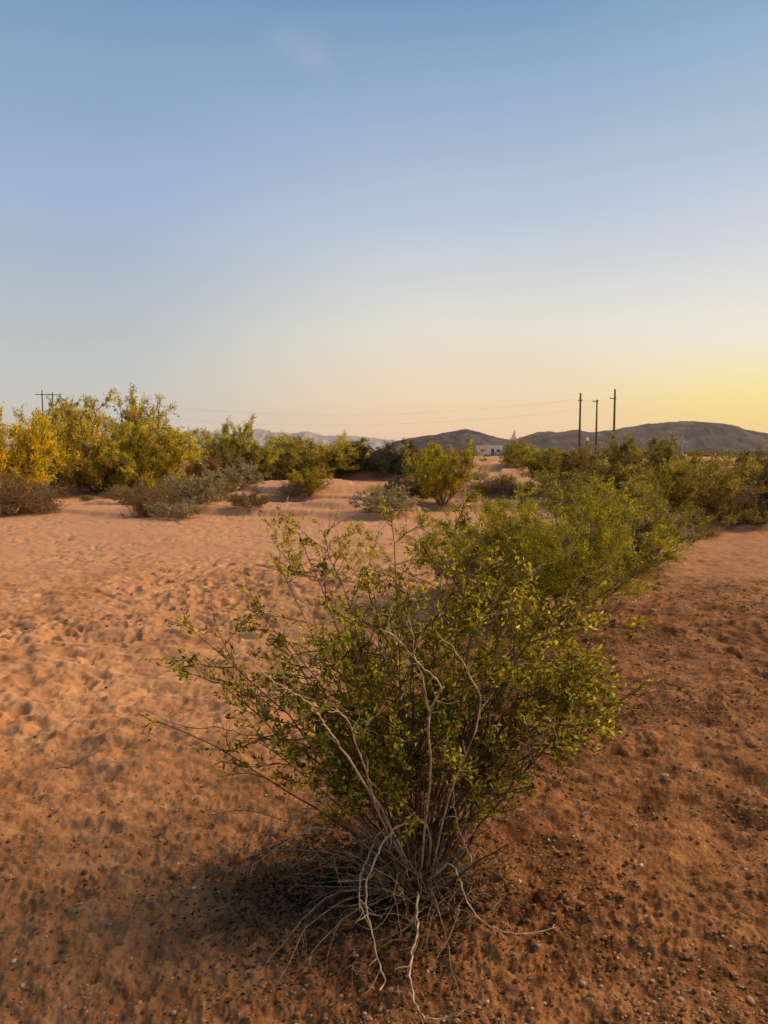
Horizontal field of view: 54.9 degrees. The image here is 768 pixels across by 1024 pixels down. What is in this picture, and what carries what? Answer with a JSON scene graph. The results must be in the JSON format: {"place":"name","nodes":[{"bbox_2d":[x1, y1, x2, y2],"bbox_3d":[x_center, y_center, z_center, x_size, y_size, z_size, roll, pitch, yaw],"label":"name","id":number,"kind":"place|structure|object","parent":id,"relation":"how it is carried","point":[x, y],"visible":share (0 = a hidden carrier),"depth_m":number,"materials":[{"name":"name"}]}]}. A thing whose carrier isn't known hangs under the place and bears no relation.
{"place":"outdoors","nodes":[
{"label":"outdoors","id":0,"kind":"place"},
{"bbox_2d":[152,428,394,450],"bbox_3d":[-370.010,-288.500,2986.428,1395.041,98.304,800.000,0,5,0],"label":"distant mountain","id":1,"kind":"structure","parent":0,"point":[260,435],"depth_m":2846.60,"materials":[{"name":"grey stone"}]},
{"bbox_2d":[0,453,767,1023],"bbox_3d":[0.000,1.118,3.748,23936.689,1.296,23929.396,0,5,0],"label":"ground","id":2,"kind":"structure","parent":0,"point":[158,571],"depth_m":3.52,"materials":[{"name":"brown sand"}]},
{"bbox_2d":[0,456,73,516],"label":"dry shrub","id":3,"kind":"object","parent":2,"relation":"on","point":[11,503],"visible":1,"depth_m":18.80,"materials":[{"name":"brown plant"}]},
{"bbox_2d":[0,402,78,499],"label":"palo verde tree","id":4,"kind":"object","parent":2,"relation":"on","point":[32,448],"visible":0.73,"depth_m":26.02,"materials":[{"name":"yellow plant"}]},
{"bbox_2d":[35,390,48,415],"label":"power pole","id":5,"kind":"object","parent":2,"relation":"on","point":[42,394],"visible":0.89,"depth_m":148.56,"materials":[{"name":"brown wood"}]},
{"bbox_2d":[23,499,69,513],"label":"dry tuft","id":6,"kind":"object","parent":2,"relation":"on","point":[60,505],"visible":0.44,"depth_m":19.49,"materials":[{"name":"brown plant"}]},
{"bbox_2d":[31,395,80,455],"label":"thin tree","id":7,"kind":"object","parent":2,"relation":"on","point":[57,400],"visible":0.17,"depth_m":59.83,"materials":[{"name":"yellow plant"}]},
{"bbox_2d":[49,487,73,498],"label":"dry tuft","id":8,"kind":"object","parent":2,"relation":"on","point":[62,492],"visible":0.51,"depth_m":29.64,"materials":[{"name":"brown plant"}]},
{"bbox_2d":[36,458,101,484],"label":"desert shrub","id":9,"kind":"object","parent":2,"relation":"on","point":[57,475],"visible":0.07,"depth_m":34.21,"materials":[{"name":"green plant"}]},
{"bbox_2d":[54,749,110,768],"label":"fallen twig","id":10,"kind":"object","parent":2,"relation":"on","point":[79,760],"visible":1,"depth_m":3.90,"materials":[{"name":"brown wood"}]},
{"bbox_2d":[79,495,94,500],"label":"dry tuft","id":11,"kind":"object","parent":2,"relation":"on","point":[85,498],"visible":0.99,"depth_m":27.67,"materials":[{"name":"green plant"}]},
{"bbox_2d":[6,382,191,493],"bbox_3d":[-12.819,-3.061,32.132,7.807,5.513,6.549,4,6,37],"label":"palo verde tree","id":12,"kind":"object","parent":2,"relation":"on","point":[73,433],"visible":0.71,"depth_m":31.32,"materials":[{"name":"green plant"}]},
{"bbox_2d":[101,484,126,497],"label":"dry tuft","id":13,"kind":"object","parent":2,"relation":"on","point":[109,492],"visible":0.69,"depth_m":29.67,"materials":[{"name":"brown plant"}]},
{"bbox_2d":[108,486,148,503],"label":"dry tuft","id":14,"kind":"object","parent":2,"relation":"on","point":[123,495],"visible":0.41,"depth_m":24.51,"materials":[{"name":"brown plant"}]},
{"bbox_2d":[80,414,211,491],"bbox_3d":[-10.731,-2.489,33.296,5.701,3.680,6.021,-4,6,-40],"label":"palo verde tree","id":15,"kind":"object","parent":2,"relation":"on","point":[169,460],"visible":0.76,"depth_m":31.83,"materials":[{"name":"green plant"}]},
{"bbox_2d":[119,475,180,518],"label":"dry shrub","id":16,"kind":"object","parent":2,"relation":"on","point":[136,501],"visible":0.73,"depth_m":18.32,"materials":[{"name":"brown plant"}]},
{"bbox_2d":[135,404,167,436],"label":"thin tree","id":17,"kind":"object","parent":2,"relation":"on","point":[155,421],"visible":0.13,"depth_m":54.78,"materials":[{"name":"green plant"}]},
{"bbox_2d":[141,494,210,518],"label":"dry tuft","id":18,"kind":"object","parent":2,"relation":"on","point":[189,508],"visible":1,"depth_m":17.68,"materials":[{"name":"brown plant"}]},
{"bbox_2d":[149,458,226,504],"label":"desert shrub","id":19,"kind":"object","parent":2,"relation":"on","point":[208,489],"visible":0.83,"depth_m":19.52,"materials":[{"name":"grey plant"}]},
{"bbox_2d":[156,427,242,486],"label":"desert shrub","id":20,"kind":"object","parent":2,"relation":"on","point":[213,462],"visible":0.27,"depth_m":35.13,"materials":[{"name":"green plant"}]},
{"bbox_2d":[194,484,230,501],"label":"dry tuft","id":21,"kind":"object","parent":2,"relation":"on","point":[225,491],"visible":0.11,"depth_m":20.74,"materials":[{"name":"brown plant"}]},
{"bbox_2d":[214,478,239,492],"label":"dry tuft","id":22,"kind":"object","parent":2,"relation":"on","point":[229,490],"visible":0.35,"depth_m":25.70,"materials":[{"name":"brown plant"}]},
{"bbox_2d":[188,434,278,485],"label":"desert shrub","id":23,"kind":"object","parent":2,"relation":"on","point":[238,460],"visible":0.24,"depth_m":36.50,"materials":[{"name":"green plant"}]},
{"bbox_2d":[196,413,283,478],"bbox_3d":[-7.510,-3.272,38.880,4.518,3.731,4.122,-2,5,-26],"label":"palo verde tree","id":24,"kind":"object","parent":2,"relation":"on","point":[230,441],"visible":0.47,"depth_m":37.76,"materials":[{"name":"green plant"}]},
{"bbox_2d":[214,461,269,487],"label":"desert shrub","id":25,"kind":"object","parent":2,"relation":"on","point":[245,474],"visible":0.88,"depth_m":28.00,"materials":[{"name":"green plant"}]},
{"bbox_2d":[225,488,271,507],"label":"dry tuft","id":26,"kind":"object","parent":2,"relation":"on","point":[241,500],"visible":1,"depth_m":19.36,"materials":[{"name":"brown plant"}]},
{"bbox_2d":[245,434,326,480],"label":"desert shrub","id":27,"kind":"object","parent":2,"relation":"on","point":[280,467],"visible":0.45,"depth_m":40.00,"materials":[{"name":"green plant"}]},
{"bbox_2d":[268,480,316,495],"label":"dry tuft","id":28,"kind":"object","parent":2,"relation":"on","point":[289,490],"visible":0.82,"depth_m":24.63,"materials":[{"name":"brown plant"}]},
{"bbox_2d":[285,465,334,495],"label":"creosote bush","id":29,"kind":"object","parent":2,"relation":"on","point":[314,478],"visible":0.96,"depth_m":24.52,"materials":[{"name":"green plant"}]},
{"bbox_2d":[260,430,366,475],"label":"desert shrub","id":30,"kind":"object","parent":2,"relation":"on","point":[336,451],"visible":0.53,"depth_m":41.38,"materials":[{"name":"green plant"}]},
{"bbox_2d":[264,516,376,581],"bbox_3d":[-0.847,0.478,9.284,1.329,0.825,2.232,-1,5,-14],"label":"creosote bush","id":31,"kind":"object","parent":2,"relation":"on","point":[286,541],"visible":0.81,"depth_m":9.16,"materials":[{"name":"green plant"}]},
{"bbox_2d":[303,429,380,472],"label":"desert shrub","id":32,"kind":"object","parent":2,"relation":"on","point":[358,443],"visible":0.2,"depth_m":42.75,"materials":[{"name":"green plant"}]},
{"bbox_2d":[326,437,417,479],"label":"desert shrub","id":33,"kind":"object","parent":2,"relation":"on","point":[379,465],"visible":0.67,"depth_m":42.21,"materials":[{"name":"green plant"}]},
{"bbox_2d":[371,482,397,493],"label":"dry tuft","id":34,"kind":"object","parent":2,"relation":"on","point":[385,490],"visible":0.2,"depth_m":25.39,"materials":[{"name":"grey plant"}]},
{"bbox_2d":[1,589,767,1023],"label":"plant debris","id":35,"kind":"object","parent":2,"relation":"on","point":[493,917],"visible":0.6,"depth_m":2.43,"materials":[{"name":"brown plant"}]},
{"bbox_2d":[58,797,719,1023],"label":"leaf litter","id":36,"kind":"object","parent":2,"relation":"on","point":[341,895],"visible":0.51,"depth_m":2.55,"materials":[{"name":"brown plant"}]},
{"bbox_2d":[349,484,429,514],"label":"desert shrub","id":37,"kind":"object","parent":2,"relation":"on","point":[375,498],"visible":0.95,"depth_m":18.52,"materials":[{"name":"green plant"}]},
{"bbox_2d":[366,437,433,477],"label":"desert shrub","id":38,"kind":"object","parent":2,"relation":"on","point":[393,453],"visible":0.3,"depth_m":44.22,"materials":[{"name":"green plant"}]},
{"bbox_2d":[128,481,686,1023],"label":"creosote bush","id":39,"kind":"object","parent":2,"relation":"on","point":[412,863],"visible":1,"depth_m":2.70,"materials":[{"name":"green plant"}]},
{"bbox_2d":[384,466,438,500],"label":"desert shrub","id":40,"kind":"object","parent":2,"relation":"on","point":[414,491],"visible":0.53,"depth_m":22.59,"materials":[{"name":"green plant"}]},
{"bbox_2d":[402,435,489,505],"bbox_3d":[1.569,-1.217,21.882,2.825,2.092,2.452,2,5,25],"label":"creosote bush","id":41,"kind":"object","parent":2,"relation":"on","point":[438,467],"visible":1,"depth_m":21.65,"materials":[{"name":"green plant"}]},
{"bbox_2d":[357,505,570,599],"bbox_3d":[1.028,0.449,7.917,2.154,1.083,1.758,-3,6,-35],"label":"creosote bush","id":42,"kind":"object","parent":2,"relation":"on","point":[459,559],"visible":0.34,"depth_m":7.72,"materials":[{"name":"green plant"}]},
{"bbox_2d":[470,471,488,479],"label":"dry tuft","id":43,"kind":"object","parent":2,"relation":"on","point":[480,474],"visible":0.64,"depth_m":32.90,"materials":[{"name":"brown plant"}]},
{"bbox_2d":[466,473,508,495],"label":"dry tuft","id":44,"kind":"object","parent":2,"relation":"on","point":[485,486],"visible":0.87,"depth_m":23.55,"materials":[{"name":"brown plant"}]},
{"bbox_2d":[475,445,503,455],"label":"white building","id":45,"kind":"structure","parent":2,"relation":"on","point":[493,448],"depth_m":227.17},
{"bbox_2d":[491,498,511,508],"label":"dry tuft","id":46,"kind":"object","parent":2,"relation":"on","point":[503,504],"visible":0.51,"depth_m":21.71,"materials":[{"name":"green plant"}]},
{"bbox_2d":[490,474,516,483],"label":"dry tuft","id":47,"kind":"object","parent":2,"relation":"on","point":[504,477],"visible":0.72,"depth_m":26.44,"materials":[{"name":"brown plant"}]},
{"bbox_2d":[499,431,533,466],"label":"desert shrub","id":48,"kind":"object","parent":2,"relation":"on","point":[509,451],"visible":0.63,"depth_m":58.80,"materials":[{"name":"green plant"}]},
{"bbox_2d":[499,479,537,497],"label":"dry tuft","id":49,"kind":"object","parent":2,"relation":"on","point":[510,492],"visible":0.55,"depth_m":23.00,"materials":[{"name":"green plant"}]},
{"bbox_2d":[507,445,605,482],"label":"creosote bush","id":50,"kind":"object","parent":2,"relation":"on","point":[538,460],"visible":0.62,"depth_m":23.46,"materials":[{"name":"green plant"}]},
{"bbox_2d":[440,472,690,621],"bbox_3d":[1.839,0.343,7.218,2.179,1.475,2.181,2,5,25],"label":"creosote bush","id":51,"kind":"object","parent":2,"relation":"on","point":[613,545],"visible":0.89,"depth_m":6.88,"materials":[{"name":"green plant"}]},
{"bbox_2d":[368,449,766,456],"bbox_3d":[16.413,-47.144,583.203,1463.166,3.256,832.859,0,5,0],"label":"distant scrub","id":52,"kind":"object","parent":2,"relation":"on","point":[501,453],"visible":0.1,"depth_m":214.89,"materials":[{"name":"green plant"}]},
{"bbox_2d":[557,900,581,916],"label":"fallen twig","id":53,"kind":"object","parent":2,"relation":"on","point":[560,901],"visible":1,"depth_m":2.58,"materials":[{"name":"brown wood"}]},
{"bbox_2d":[544,442,609,495],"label":"desert shrub","id":54,"kind":"object","parent":2,"relation":"on","point":[585,455],"visible":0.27,"depth_m":22.71,"materials":[{"name":"green plant"}]},
{"bbox_2d":[578,393,582,449],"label":"power pole","id":55,"kind":"object","parent":2,"relation":"on","point":[579,438],"visible":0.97,"depth_m":136.98,"materials":[{"name":"brown wood"}]},
{"bbox_2d":[62,393,574,414],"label":"power cable","id":56,"kind":"object","parent":55,"relation":"attached to","point":[375,414],"visible":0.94,"depth_m":141.40,"materials":[{"name":"black metal"}]},
{"bbox_2d":[578,980,585,985],"bbox_3d":[0.603,1.433,2.252,0.018,0.014,0.022,-1,5,-17],"label":"stone","id":57,"kind":"object","parent":2,"relation":"on","point":[582,983],"visible":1,"depth_m":2.25,"materials":[{"name":"beige stone"}]},
{"bbox_2d":[541,519,635,583],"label":"dry shrub","id":58,"kind":"object","parent":2,"relation":"on","point":[576,549],"visible":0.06,"depth_m":9.24,"materials":[{"name":"green plant"}]},
{"bbox_2d":[581,805,599,816],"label":"fallen twig","id":59,"kind":"object","parent":2,"relation":"on","point":[582,815],"visible":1,"depth_m":3.28,"materials":[{"name":"brown wood"}]},
{"bbox_2d":[517,466,667,532],"bbox_3d":[4.002,-0.218,14.143,2.859,1.364,3.012,0,5,6],"label":"creosote bush","id":60,"kind":"object","parent":2,"relation":"on","point":[636,489],"visible":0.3,"depth_m":13.87,"materials":[{"name":"green plant"}]},
{"bbox_2d":[592,400,597,453],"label":"power pole","id":61,"kind":"object","parent":2,"relation":"on","point":[596,401],"visible":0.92,"depth_m":140.97,"materials":[{"name":"brown wood"}]},
{"bbox_2d":[610,389,615,453],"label":"power pole","id":62,"kind":"object","parent":2,"relation":"on","point":[614,398],"visible":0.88,"depth_m":130.84,"materials":[{"name":"brown wood"}]},
{"bbox_2d":[592,502,684,575],"bbox_3d":[3.253,0.457,9.969,1.284,1.363,1.290,-1,5,-9],"label":"dry shrub","id":63,"kind":"object","parent":2,"relation":"on","point":[642,529],"visible":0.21,"depth_m":9.79,"materials":[{"name":"green plant"}]},
{"bbox_2d":[576,429,701,497],"bbox_3d":[6.990,-1.240,20.938,3.395,2.192,3.214,-1,5,-13],"label":"bush","id":64,"kind":"object","parent":2,"relation":"on","point":[615,463],"visible":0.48,"depth_m":20.38,"materials":[{"name":"green plant"}]},
{"bbox_2d":[575,476,741,562],"bbox_3d":[3.709,0.130,10.692,2.031,1.314,2.042,-2,5,-25],"label":"creosote bush","id":65,"kind":"object","parent":2,"relation":"on","point":[661,511],"visible":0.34,"depth_m":10.36,"materials":[{"name":"green plant"}]},
{"bbox_2d":[659,773,668,777],"bbox_3d":[1.375,1.295,3.628,0.047,0.027,0.031,0,5,0],"label":"stone","id":66,"kind":"object","parent":2,"relation":"on","point":[663,775],"visible":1,"depth_m":3.62,"materials":[{"name":"beige stone"}]},
{"bbox_2d":[681,433,682,455],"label":"pale post","id":67,"kind":"object","parent":2,"relation":"on","point":[682,445],"visible":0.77,"depth_m":149.33,"materials":[{"name":"metal"}]},
{"bbox_2d":[667,526,703,541],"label":"dry tuft","id":68,"kind":"object","parent":2,"relation":"on","point":[690,531],"visible":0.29,"depth_m":13.30,"materials":[{"name":"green plant"}]},
{"bbox_2d":[619,449,767,525],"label":"creosote bush","id":69,"kind":"object","parent":2,"relation":"on","point":[680,490],"visible":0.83,"depth_m":15.51,"materials":[{"name":"green plant"}]},
{"bbox_2d":[688,449,706,456],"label":"desert shrub","id":70,"kind":"object","parent":2,"relation":"on","point":[692,453],"visible":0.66,"depth_m":133.09,"materials":[{"name":"green plant"}]},
{"bbox_2d":[683,520,726,538],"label":"dry tuft","id":71,"kind":"object","parent":2,"relation":"on","point":[698,531],"visible":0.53,"depth_m":14.14,"materials":[{"name":"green plant"}]},
{"bbox_2d":[660,679,751,700],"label":"fallen twig","id":72,"kind":"object","parent":2,"relation":"on","point":[702,688],"visible":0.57,"depth_m":5.10,"materials":[{"name":"brown wood"}]},
{"bbox_2d":[702,450,712,456],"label":"desert shrub","id":73,"kind":"object","parent":2,"relation":"on","point":[707,453],"visible":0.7,"depth_m":139.97,"materials":[{"name":"green plant"}]},
{"bbox_2d":[716,451,734,459],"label":"desert shrub","id":74,"kind":"object","parent":2,"relation":"on","point":[729,457],"visible":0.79,"depth_m":114.99,"materials":[{"name":"green plant"}]},
{"bbox_2d":[692,445,767,503],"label":"desert shrub","id":75,"kind":"object","parent":2,"relation":"on","point":[764,476],"visible":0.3,"depth_m":19.00,"materials":[{"name":"green plant"}]},
{"bbox_2d":[693,484,766,520],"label":"dry shrub","id":76,"kind":"object","parent":2,"relation":"on","point":[742,501],"visible":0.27,"depth_m":16.10,"materials":[{"name":"green plant"}]},
{"bbox_2d":[719,504,767,525],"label":"dry tuft","id":77,"kind":"object","parent":2,"relation":"on","point":[756,518],"visible":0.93,"depth_m":15.41,"materials":[{"name":"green plant"}]},
{"bbox_2d":[746,996,754,1005],"bbox_3d":[1.078,1.440,2.177,0.022,0.017,0.030,1,5,16],"label":"stone","id":78,"kind":"object","parent":2,"relation":"on","point":[750,1000],"visible":1,"depth_m":2.17,"materials":[{"name":"beige stone"}]},
{"bbox_2d":[734,486,767,520],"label":"desert shrub","id":79,"kind":"object","parent":2,"relation":"on","point":[765,496],"visible":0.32,"depth_m":16.10,"materials":[{"name":"green plant"}]},
{"bbox_2d":[735,445,767,482],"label":"desert shrub","id":80,"kind":"object","parent":2,"relation":"on","point":[759,460],"visible":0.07,"depth_m":20.29,"materials":[{"name":"green plant"}]},
{"bbox_2d":[0,0,767,449],"label":"sky","id":81,"kind":"structure","parent":0,"point":[334,215],"materials":[{"name":"blue"}]},
{"bbox_2d":[382,429,544,451],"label":"hill","id":82,"kind":"structure","parent":0,"point":[459,438],"depth_m":1168.92,"materials":[{"name":"stone"}]},
{"bbox_2d":[515,421,767,452],"bbox_3d":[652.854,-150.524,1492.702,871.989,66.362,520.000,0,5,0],"label":"hill","id":83,"kind":"structure","parent":0,"point":[703,436],"depth_m":1369.39,"materials":[{"name":"stone"}]}
]}

